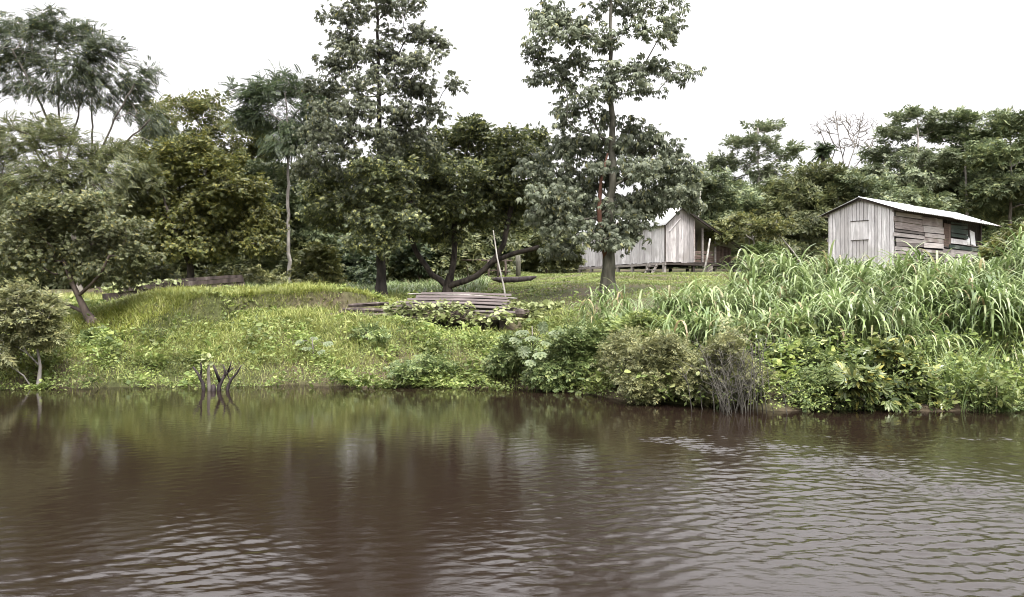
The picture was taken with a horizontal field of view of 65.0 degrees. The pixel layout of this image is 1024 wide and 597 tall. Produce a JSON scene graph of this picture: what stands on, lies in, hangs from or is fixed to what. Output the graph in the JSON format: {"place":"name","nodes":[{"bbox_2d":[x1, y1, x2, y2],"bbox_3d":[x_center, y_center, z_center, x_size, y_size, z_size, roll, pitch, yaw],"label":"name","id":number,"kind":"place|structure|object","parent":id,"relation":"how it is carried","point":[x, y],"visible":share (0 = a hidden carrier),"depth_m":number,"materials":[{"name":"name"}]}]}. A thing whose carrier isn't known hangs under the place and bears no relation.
{"place":"outdoors","nodes":[
{"label":"outdoors","id":0,"kind":"place"},
{"bbox_2d":[0,282,394,380],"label":"crest grass","id":1,"kind":"structure","parent":0,"point":[114,308],"depth_m":20.32,"materials":[{"name":"green plant"}]},
{"bbox_2d":[109,273,494,295],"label":"meadow grass","id":2,"kind":"structure","parent":0,"point":[479,283],"depth_m":31.41,"materials":[{"name":"green plant"}]},
{"bbox_2d":[0,384,1023,596],"bbox_3d":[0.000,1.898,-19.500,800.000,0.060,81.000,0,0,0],"label":"river water","id":3,"kind":"structure","parent":0,"point":[293,490],"depth_m":7.71,"materials":[{"name":"brown liquid"}]},
{"bbox_2d":[192,363,204,390],"bbox_3d":[-6.453,1.732,16.635,0.309,0.844,0.158,0,0,0],"label":"stump","id":4,"kind":"object","parent":3,"relation":"in","point":[200,379],"visible":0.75,"depth_m":16.58,"materials":[{"name":"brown wood"}]},
{"bbox_2d":[195,349,213,390],"bbox_3d":[-6.322,1.591,16.563,0.308,1.121,0.241,0,0,15],"label":"sapling","id":5,"kind":"object","parent":3,"relation":"in","point":[203,360],"visible":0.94,"depth_m":16.57,"materials":[{"name":"grey plant"}]},
{"bbox_2d":[211,384,215,390],"bbox_3d":[-6.130,1.960,16.502,0.109,0.381,0.096,0,0,0],"label":"stump","id":6,"kind":"object","parent":3,"relation":"in","point":[213,387],"visible":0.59,"depth_m":16.46,"materials":[{"name":"grey wood"}]},
{"bbox_2d":[212,362,233,390],"bbox_3d":[-5.972,1.729,16.617,0.436,0.854,0.208,0,0,-27],"label":"stump","id":7,"kind":"object","parent":3,"relation":"in","point":[220,382],"visible":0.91,"depth_m":16.57,"materials":[{"name":"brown wood"}]},
{"bbox_2d":[226,365,241,390],"bbox_3d":[-5.761,1.762,16.633,0.371,0.785,0.159,0,0,0],"label":"stump","id":8,"kind":"object","parent":3,"relation":"in","point":[230,381],"visible":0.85,"depth_m":16.58,"materials":[{"name":"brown wood"}]},
{"bbox_2d":[0,268,1023,411],"bbox_3d":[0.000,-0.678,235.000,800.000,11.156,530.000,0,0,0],"label":"ground","id":9,"kind":"structure","parent":0,"point":[342,299],"depth_m":19.49,"materials":[{"name":"green plant"}]},
{"bbox_2d":[0,275,74,387],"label":"waterside shrub","id":10,"kind":"object","parent":9,"relation":"on","point":[34,324],"visible":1,"depth_m":16.85,"materials":[{"name":"green plant"}]},
{"bbox_2d":[0,183,167,325],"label":"leaning tree","id":11,"kind":"object","parent":9,"relation":"on","point":[25,240],"visible":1,"depth_m":20.02,"materials":[{"name":"green plant"}]},
{"bbox_2d":[0,109,176,294],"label":"broadleaf tree","id":12,"kind":"object","parent":9,"relation":"on","point":[139,179],"visible":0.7,"depth_m":29.22,"materials":[{"name":"green plant"}]},
{"bbox_2d":[0,2,191,291],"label":"feathery tree","id":13,"kind":"object","parent":9,"relation":"on","point":[53,31],"visible":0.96,"depth_m":35.67,"materials":[{"name":"green plant"}]},
{"bbox_2d":[73,324,135,346],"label":"bush","id":14,"kind":"object","parent":9,"relation":"on","point":[82,334],"visible":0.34,"depth_m":19.00,"materials":[{"name":"green plant"}]},
{"bbox_2d":[108,260,180,291],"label":"bush","id":15,"kind":"object","parent":9,"relation":"on","point":[159,272],"visible":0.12,"depth_m":31.79,"materials":[{"name":"green plant"}]},
{"bbox_2d":[102,282,244,301],"bbox_3d":[-10.375,-0.214,24.875,4.092,0.644,0.525,0,0,-37],"label":"plank","id":16,"kind":"object","parent":9,"relation":"on","point":[107,296],"visible":0.3,"depth_m":23.93,"materials":[{"name":"grey wood"}]},
{"bbox_2d":[119,278,243,291],"bbox_3d":[-10.213,-0.435,24.904,3.678,0.476,0.438,0,0,-37],"label":"plank","id":17,"kind":"object","parent":16,"relation":"on","point":[204,282],"visible":0.76,"depth_m":24.84,"materials":[{"name":"grey wood"}]},
{"bbox_2d":[94,278,187,292],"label":"vine","id":18,"kind":"object","parent":17,"relation":"on","point":[106,289],"visible":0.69,"depth_m":24.09,"materials":[{"name":"green plant"}]},
{"bbox_2d":[153,275,242,283],"bbox_3d":[-9.847,-0.597,25.275,2.646,0.343,0.379,0,0,-37],"label":"plank","id":19,"kind":"object","parent":17,"relation":"on","point":[212,277],"visible":0.87,"depth_m":25.27,"materials":[{"name":"grey wood"}]},
{"bbox_2d":[119,88,281,259],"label":"airy tree","id":20,"kind":"object","parent":9,"relation":"on","point":[195,107],"visible":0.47,"depth_m":41.39,"materials":[{"name":"green plant"}]},
{"bbox_2d":[117,130,293,277],"bbox_3d":[-11.778,-3.197,31.038,6.485,6.440,4.301,0,0,0],"label":"mango tree","id":21,"kind":"object","parent":9,"relation":"on","point":[188,233],"visible":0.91,"depth_m":30.17,"materials":[{"name":"green plant"}]},
{"bbox_2d":[200,266,247,284],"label":"bush","id":22,"kind":"object","parent":9,"relation":"on","point":[207,270],"visible":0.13,"depth_m":32.78,"materials":[{"name":"green plant"}]},
{"bbox_2d":[232,264,290,285],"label":"bush","id":23,"kind":"object","parent":9,"relation":"on","point":[257,274],"visible":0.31,"depth_m":33.11,"materials":[{"name":"green plant"}]},
{"bbox_2d":[218,59,346,280],"bbox_3d":[-10.674,-5.827,38.512,5.894,11.051,4.819,0,0,0],"label":"pale trunk tree","id":24,"kind":"object","parent":9,"relation":"on","point":[250,115],"visible":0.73,"depth_m":37.51,"materials":[{"name":"green plant"}]},
{"bbox_2d":[224,153,351,245],"bbox_3d":[-11.518,-3.854,40.656,7.640,6.920,5.142,0,0,0],"label":"forest tree","id":25,"kind":"object","parent":9,"relation":"on","point":[277,174],"visible":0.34,"depth_m":39.75,"materials":[{"name":"green plant"}]},
{"bbox_2d":[0,194,585,289],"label":"undergrowth","id":26,"kind":"object","parent":9,"relation":"on","point":[470,248],"visible":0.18,"depth_m":40.44,"materials":[{"name":"green plant"}]},
{"bbox_2d":[295,337,332,360],"bbox_3d":[-4.549,1.218,18.408,0.903,0.669,0.515,0,0,0],"label":"sapling","id":27,"kind":"object","parent":9,"relation":"on","point":[319,352],"visible":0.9,"depth_m":18.46,"materials":[{"name":"green plant"}]},
{"bbox_2d":[286,241,356,285],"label":"bush","id":28,"kind":"object","parent":9,"relation":"on","point":[322,264],"visible":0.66,"depth_m":31.75,"materials":[{"name":"green plant"}]},
{"bbox_2d":[336,239,387,287],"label":"bush","id":29,"kind":"object","parent":9,"relation":"on","point":[361,270],"visible":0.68,"depth_m":34.76,"materials":[{"name":"green plant"}]},
{"bbox_2d":[348,321,391,344],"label":"bush","id":30,"kind":"object","parent":9,"relation":"on","point":[379,335],"visible":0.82,"depth_m":19.17,"materials":[{"name":"green plant"}]},
{"bbox_2d":[289,0,470,295],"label":"tall tree","id":31,"kind":"object","parent":9,"relation":"on","point":[348,45],"visible":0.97,"depth_m":26.63,"materials":[{"name":"green plant"}]},
{"bbox_2d":[383,349,461,380],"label":"bush","id":32,"kind":"object","parent":9,"relation":"on","point":[425,362],"visible":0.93,"depth_m":17.34,"materials":[{"name":"green plant"}]},
{"bbox_2d":[388,235,456,279],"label":"bush","id":33,"kind":"object","parent":9,"relation":"on","point":[409,257],"visible":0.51,"depth_m":39.98,"materials":[{"name":"green plant"}]},
{"bbox_2d":[293,112,554,291],"bbox_3d":[-3.087,-3.443,28.188,10.144,7.074,6.818,0,0,0],"label":"spreading tree","id":34,"kind":"object","parent":9,"relation":"on","point":[415,186],"visible":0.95,"depth_m":28.36,"materials":[{"name":"green plant"}]},
{"bbox_2d":[448,310,466,321],"bbox_3d":[-1.455,0.460,21.100,0.540,0.330,0.342,0,0,0],"label":"rotten log","id":35,"kind":"object","parent":9,"relation":"on","point":[461,316],"visible":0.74,"depth_m":20.98,"materials":[{"name":"brown wood"}]},
{"bbox_2d":[408,293,516,298],"bbox_3d":[-1.428,-0.070,23.203,3.154,0.176,0.050,0,0,0],"label":"pole","id":36,"kind":"object","parent":9,"relation":"on","point":[450,294],"visible":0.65,"depth_m":23.18,"materials":[{"name":"grey wood"}]},
{"bbox_2d":[456,259,512,276],"bbox_3d":[-1.424,-1.283,40.050,2.902,1.575,0.224,0,0,0],"label":"rail fence","id":37,"kind":"object","parent":9,"relation":"on","point":[505,261],"visible":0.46,"depth_m":39.99,"materials":[{"name":"brown wood"}]},
{"bbox_2d":[466,229,514,259],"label":"bush","id":38,"kind":"object","parent":9,"relation":"on","point":[492,253],"visible":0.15,"depth_m":42.71,"materials":[{"name":"green plant"}]},
{"bbox_2d":[493,230,505,296],"bbox_3d":[-0.321,-0.682,23.751,0.591,2.700,0.072,0,0,33],"label":"pole","id":39,"kind":"object","parent":9,"relation":"on","point":[499,265],"visible":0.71,"depth_m":23.76,"materials":[{"name":"grey wood"}]},
{"bbox_2d":[500,318,505,332],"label":"bearer beam","id":40,"kind":"structure","parent":9,"relation":"on","point":[502,324],"depth_m":21.25,"materials":[{"name":"brown wood"}]},
{"bbox_2d":[386,313,506,316],"bbox_3d":[-1.759,0.447,21.381,3.312,0.101,0.352,0,0,0],"label":"plank","id":41,"kind":"object","parent":40,"relation":"on","point":[435,315],"visible":0.29,"depth_m":21.21,"materials":[{"name":"brown wood"}]},
{"bbox_2d":[393,309,514,312],"bbox_3d":[-1.556,0.333,21.397,3.412,0.119,0.362,0,0,0],"label":"plank","id":42,"kind":"object","parent":41,"relation":"on","point":[478,310],"visible":0.4,"depth_m":21.23,"materials":[{"name":"grey wood"}]},
{"bbox_2d":[392,304,506,307],"bbox_3d":[-1.681,0.210,21.416,3.078,0.105,0.352,0,0,0],"label":"plank","id":43,"kind":"object","parent":42,"relation":"on","point":[410,305],"visible":0.59,"depth_m":21.26,"materials":[{"name":"grey wood"}]},
{"bbox_2d":[382,298,523,326],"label":"vine","id":44,"kind":"object","parent":43,"relation":"on","point":[439,312],"visible":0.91,"depth_m":21.01,"materials":[{"name":"plant"}]},
{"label":"plank","id":45,"kind":"object","parent":41,"relation":"on","visible":0},
{"bbox_2d":[398,307,512,310],"bbox_3d":[-1.543,0.277,22.079,3.152,0.118,0.364,0,0,0],"label":"plank","id":46,"kind":"object","parent":45,"relation":"on","point":[476,309],"visible":0.14,"depth_m":21.92,"materials":[{"name":"grey wood"}]},
{"bbox_2d":[406,303,515,305],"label":"plank","id":47,"kind":"object","parent":46,"relation":"on","point":[473,304],"visible":0.2,"depth_m":21.94,"materials":[{"name":"grey wood"}]},
{"bbox_2d":[407,298,508,301],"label":"plank","id":48,"kind":"object","parent":47,"relation":"on","point":[463,299],"visible":0.9,"depth_m":21.94,"materials":[{"name":"grey wood"}]},
{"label":"plank","id":49,"kind":"object","parent":46,"relation":"on","visible":0},
{"bbox_2d":[413,300,510,302],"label":"plank","id":50,"kind":"object","parent":49,"relation":"on","point":[463,301],"visible":0.33,"depth_m":22.27,"materials":[{"name":"grey wood"}]},
{"bbox_2d":[416,295,507,298],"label":"plank","id":51,"kind":"object","parent":50,"relation":"on","point":[497,297],"visible":1,"depth_m":22.28,"materials":[{"name":"grey wood"}]},
{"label":"plank","id":52,"kind":"object","parent":49,"relation":"on","visible":0},
{"bbox_2d":[416,297,506,299],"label":"plank","id":53,"kind":"object","parent":52,"relation":"on","point":[460,297],"visible":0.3,"depth_m":22.64,"materials":[{"name":"grey wood"}]},
{"bbox_2d":[421,292,510,295],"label":"plank","id":54,"kind":"object","parent":53,"relation":"on","point":[503,294],"visible":1,"depth_m":22.63,"materials":[{"name":"grey wood"}]},
{"bbox_2d":[401,307,515,309],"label":"plank","id":55,"kind":"object","parent":45,"relation":"on","point":[513,308],"visible":0.17,"depth_m":21.54,"materials":[{"name":"grey wood"}]},
{"bbox_2d":[396,301,515,304],"bbox_3d":[-1.467,0.125,21.758,3.285,0.106,0.341,0,0,-1],"label":"plank","id":56,"kind":"object","parent":55,"relation":"on","point":[496,303],"visible":0.63,"depth_m":21.60,"materials":[{"name":"grey wood"}]},
{"bbox_2d":[503,299,567,319],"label":"vine","id":57,"kind":"object","parent":55,"relation":"on","point":[547,304],"visible":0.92,"depth_m":21.36,"materials":[{"name":"green plant"}]},
{"bbox_2d":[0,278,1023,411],"bbox_3d":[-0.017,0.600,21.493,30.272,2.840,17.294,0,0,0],"label":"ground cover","id":58,"kind":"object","parent":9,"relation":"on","point":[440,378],"visible":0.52,"depth_m":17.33,"materials":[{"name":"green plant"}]},
{"bbox_2d":[1,143,1023,268],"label":"distant wood","id":59,"kind":"object","parent":9,"relation":"on","point":[987,232],"visible":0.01,"depth_m":67.61,"materials":[{"name":"green plant"}]},
{"bbox_2d":[491,276,536,282],"bbox_3d":[0.081,-0.848,36.004,2.072,0.359,0.325,0,0,-3],"label":"canoe","id":60,"kind":"object","parent":9,"relation":"on","point":[515,279],"visible":0.94,"depth_m":35.91,"materials":[{"name":"brown wood"}]},
{"bbox_2d":[480,329,548,379],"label":"bush","id":61,"kind":"object","parent":9,"relation":"on","point":[501,363],"visible":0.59,"depth_m":17.14,"materials":[{"name":"green plant"}]},
{"bbox_2d":[516,255,520,276],"bbox_3d":[0.296,-1.470,39.000,0.254,1.258,0.252,0,0,0],"label":"post","id":62,"kind":"object","parent":9,"relation":"on","point":[518,265],"visible":0.79,"depth_m":38.90,"materials":[{"name":"grey wood"}]},
{"bbox_2d":[515,308,529,317],"bbox_3d":[0.267,0.386,21.112,0.391,0.263,0.275,0,0,0],"label":"rotten log","id":63,"kind":"object","parent":9,"relation":"on","point":[520,312],"visible":0.98,"depth_m":21.02,"materials":[{"name":"wood"}]},
{"bbox_2d":[508,321,558,366],"bbox_3d":[0.484,1.153,16.578,0.864,1.387,0.995,0,0,37],"label":"sapling","id":64,"kind":"object","parent":9,"relation":"on","point":[523,351],"visible":0.98,"depth_m":16.40,"materials":[{"name":"green plant"}]},
{"bbox_2d":[508,229,587,273],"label":"bush","id":65,"kind":"object","parent":9,"relation":"on","point":[531,259],"visible":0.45,"depth_m":46.02,"materials":[{"name":"green plant"}]},
{"bbox_2d":[520,318,616,392],"bbox_3d":[1.263,1.209,16.705,2.238,1.622,1.517,0,0,0],"label":"bush","id":66,"kind":"object","parent":9,"relation":"on","point":[573,349],"visible":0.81,"depth_m":16.32,"materials":[{"name":"green plant"}]},
{"bbox_2d":[511,0,712,299],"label":"fluted tree","id":67,"kind":"object","parent":9,"relation":"on","point":[635,210],"visible":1,"depth_m":25.35,"materials":[{"name":"green plant"}]},
{"bbox_2d":[583,324,650,388],"bbox_3d":[2.022,1.238,15.969,1.595,1.499,1.493,0,0,44],"label":"bush","id":68,"kind":"object","parent":9,"relation":"on","point":[609,347],"visible":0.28,"depth_m":15.69,"materials":[{"name":"green plant"}]},
{"bbox_2d":[593,304,678,342],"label":"bush","id":69,"kind":"object","parent":9,"relation":"on","point":[615,324],"visible":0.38,"depth_m":16.41,"materials":[{"name":"green plant"}]},
{"bbox_2d":[602,328,713,405],"bbox_3d":[2.709,1.280,14.723,2.014,1.515,1.820,0,0,0],"label":"bush","id":70,"kind":"object","parent":9,"relation":"on","point":[653,355],"visible":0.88,"depth_m":14.29,"materials":[{"name":"green plant"}]},
{"bbox_2d":[578,207,742,272],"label":"stilt house","id":71,"kind":"structure","parent":9,"relation":"on","point":[672,236],"depth_m":45.09,"materials":[{"name":"grey wood"}]},
{"bbox_2d":[693,191,700,265],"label":"pole","id":72,"kind":"object","parent":9,"relation":"on","point":[696,237],"visible":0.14,"depth_m":47.16,"materials":[{"name":"grey wood"}]},
{"bbox_2d":[703,238,710,271],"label":"prop pole","id":73,"kind":"object","parent":9,"relation":"on","point":[705,264],"visible":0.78,"depth_m":43.91,"materials":[{"name":"grey wood"}]},
{"bbox_2d":[663,162,774,271],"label":"forest tree","id":74,"kind":"object","parent":9,"relation":"on","point":[717,202],"visible":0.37,"depth_m":52.28,"materials":[{"name":"green plant"}]},
{"bbox_2d":[690,323,779,407],"bbox_3d":[3.842,1.297,14.011,1.689,1.736,1.304,0,0,0],"label":"bush","id":75,"kind":"object","parent":9,"relation":"on","point":[722,343],"visible":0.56,"depth_m":13.80,"materials":[{"name":"green plant"}]},
{"bbox_2d":[675,331,805,414],"bbox_3d":[3.752,1.317,13.312,2.088,1.574,1.279,0,0,0],"label":"dead shrub","id":76,"kind":"object","parent":9,"relation":"on","point":[728,409],"visible":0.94,"depth_m":13.40,"materials":[{"name":"grey plant"}]},
{"bbox_2d":[712,313,785,366],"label":"bush","id":77,"kind":"object","parent":9,"relation":"on","point":[742,328],"visible":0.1,"depth_m":15.08,"materials":[{"name":"green plant"}]},
{"bbox_2d":[704,209,798,246],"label":"tree","id":78,"kind":"object","parent":9,"relation":"on","point":[761,228],"visible":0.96,"depth_m":45.66,"materials":[{"name":"green plant"}]},
{"bbox_2d":[701,117,813,245],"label":"umbrella tree","id":79,"kind":"object","parent":9,"relation":"on","point":[732,162],"visible":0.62,"depth_m":57.48,"materials":[{"name":"green plant"}]},
{"bbox_2d":[734,240,786,270],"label":"round bush","id":80,"kind":"object","parent":9,"relation":"on","point":[764,249],"visible":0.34,"depth_m":44.56,"materials":[{"name":"green plant"}]},
{"bbox_2d":[780,236,803,267],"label":"fallen branch","id":81,"kind":"object","parent":9,"relation":"on","point":[790,249],"visible":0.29,"depth_m":46.19,"materials":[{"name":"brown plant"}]},
{"bbox_2d":[566,217,1023,364],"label":"tall grass","id":82,"kind":"structure","parent":9,"relation":"on","point":[860,296],"depth_m":16.76,"materials":[{"name":"green plant"}]},
{"bbox_2d":[762,333,828,387],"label":"bush","id":83,"kind":"object","parent":9,"relation":"on","point":[805,348],"visible":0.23,"depth_m":14.51,"materials":[{"name":"green plant"}]},
{"bbox_2d":[748,157,865,268],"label":"forest tree","id":84,"kind":"object","parent":9,"relation":"on","point":[787,199],"visible":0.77,"depth_m":52.98,"materials":[{"name":"green plant"}]},
{"bbox_2d":[777,345,846,411],"bbox_3d":[5.416,1.411,14.023,1.024,1.199,1.698,0,0,45],"label":"bush","id":85,"kind":"object","parent":9,"relation":"on","point":[826,359],"visible":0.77,"depth_m":13.70,"materials":[{"name":"green plant"}]},
{"bbox_2d":[810,141,837,237],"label":"palm tree","id":86,"kind":"object","parent":9,"relation":"on","point":[823,152],"visible":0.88,"depth_m":61.74,"materials":[{"name":"green plant"}]},
{"bbox_2d":[810,111,881,168],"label":"bare tree","id":87,"kind":"object","parent":9,"relation":"on","point":[853,135],"visible":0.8,"depth_m":64.22,"materials":[{"name":"grey plant"}]},
{"bbox_2d":[798,360,916,411],"bbox_3d":[5.940,1.597,13.868,2.041,1.134,1.707,0,0,-24],"label":"bush","id":88,"kind":"object","parent":9,"relation":"on","point":[853,377],"visible":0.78,"depth_m":13.45,"materials":[{"name":"green plant"}]},
{"bbox_2d":[836,336,904,372],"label":"bush","id":89,"kind":"object","parent":9,"relation":"on","point":[868,361],"visible":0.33,"depth_m":14.53,"materials":[{"name":"green plant"}]},
{"bbox_2d":[814,165,958,212],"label":"forest tree","id":90,"kind":"object","parent":9,"relation":"on","point":[873,187],"visible":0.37,"depth_m":52.99,"materials":[{"name":"green plant"}]},
{"bbox_2d":[858,335,949,395],"bbox_3d":[6.985,1.319,14.251,1.360,1.360,1.707,0,0,41],"label":"bush","id":91,"kind":"object","parent":9,"relation":"on","point":[885,354],"visible":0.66,"depth_m":13.85,"materials":[{"name":"green plant"}]},
{"bbox_2d":[846,104,968,239],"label":"layered tree","id":92,"kind":"object","parent":9,"relation":"on","point":[918,157],"visible":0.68,"depth_m":59.08,"materials":[{"name":"green plant"}]},
{"bbox_2d":[818,196,1001,271],"bbox_3d":[17.960,-2.281,35.852,9.680,3.797,3.711,0,0,-39],"label":"plank hut","id":93,"kind":"object","parent":9,"relation":"on","point":[857,225],"visible":0.91,"depth_m":33.39,"materials":[{"name":"grey wood"}]},
{"bbox_2d":[969,230,975,245],"bbox_3d":[21.153,-2.763,36.914,0.520,0.680,0.040,12,-15,-39],"label":"white panel","id":94,"kind":"object","parent":93,"relation":"on","point":[972,238],"visible":1,"depth_m":36.88,"materials":[{"name":"plastic"}]},
{"bbox_2d":[911,385,964,410],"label":"bush","id":95,"kind":"object","parent":9,"relation":"on","point":[923,398],"visible":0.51,"depth_m":13.68,"materials":[{"name":"green plant"}]},
{"bbox_2d":[884,314,1023,412],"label":"reed grass","id":96,"kind":"structure","parent":9,"relation":"on","point":[994,352],"depth_m":14.34,"materials":[{"name":"green plant"}]},
{"bbox_2d":[937,360,977,398],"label":"bush","id":97,"kind":"object","parent":9,"relation":"on","point":[959,364],"visible":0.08,"depth_m":14.37,"materials":[{"name":"green plant"}]},
{"bbox_2d":[922,105,1007,220],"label":"layered tree","id":98,"kind":"object","parent":9,"relation":"on","point":[965,132],"visible":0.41,"depth_m":58.33,"materials":[{"name":"green plant"}]},
{"bbox_2d":[955,104,1023,229],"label":"forest tree","id":99,"kind":"object","parent":9,"relation":"on","point":[1005,185],"visible":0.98,"depth_m":55.84,"materials":[{"name":"green plant"}]},
{"bbox_2d":[955,386,1023,412],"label":"bush","id":100,"kind":"object","parent":9,"relation":"on","point":[1006,408],"visible":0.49,"depth_m":13.54,"materials":[{"name":"green plant"}]},
{"bbox_2d":[972,221,1023,265],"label":"bush","id":101,"kind":"object","parent":9,"relation":"on","point":[1014,228],"visible":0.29,"depth_m":20.70,"materials":[{"name":"green plant"}]},
{"bbox_3d":[-4.250,0.435,21.638,0.815,0.224,0.289,0,0,-17],"label":"split log","id":102,"kind":"object","parent":9,"relation":"on","visible":0},
{"bbox_2d":[362,313,382,316],"bbox_3d":[-3.693,0.463,21.731,1.211,0.202,0.329,0,0,-5],"label":"split log","id":103,"kind":"object","parent":102,"relation":"on","point":[370,314],"visible":0.16,"depth_m":21.64,"materials":[{"name":"wood"}]},
{"bbox_2d":[343,307,383,312],"bbox_3d":[-3.999,0.321,21.867,1.268,0.165,0.270,0,0,10],"label":"split log","id":104,"kind":"object","parent":103,"relation":"on","point":[364,310],"visible":0.71,"depth_m":21.78,"materials":[{"name":"wood"}]},
{"bbox_2d":[348,302,388,306],"bbox_3d":[-3.923,0.162,22.013,1.115,0.153,0.242,0,0,1],"label":"split log","id":105,"kind":"object","parent":104,"relation":"on","point":[366,304],"visible":0.93,"depth_m":21.94,"materials":[{"name":"wood"}]},
{"bbox_2d":[0,0,1023,210],"label":"sky","id":106,"kind":"structure","parent":0,"point":[802,62],"materials":[{"name":"white"}]},
{"bbox_2d":[388,269,798,302],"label":"lawn grass","id":107,"kind":"structure","parent":0,"point":[590,279],"depth_m":32.71,"materials":[{"name":"green plant"}]}
]}

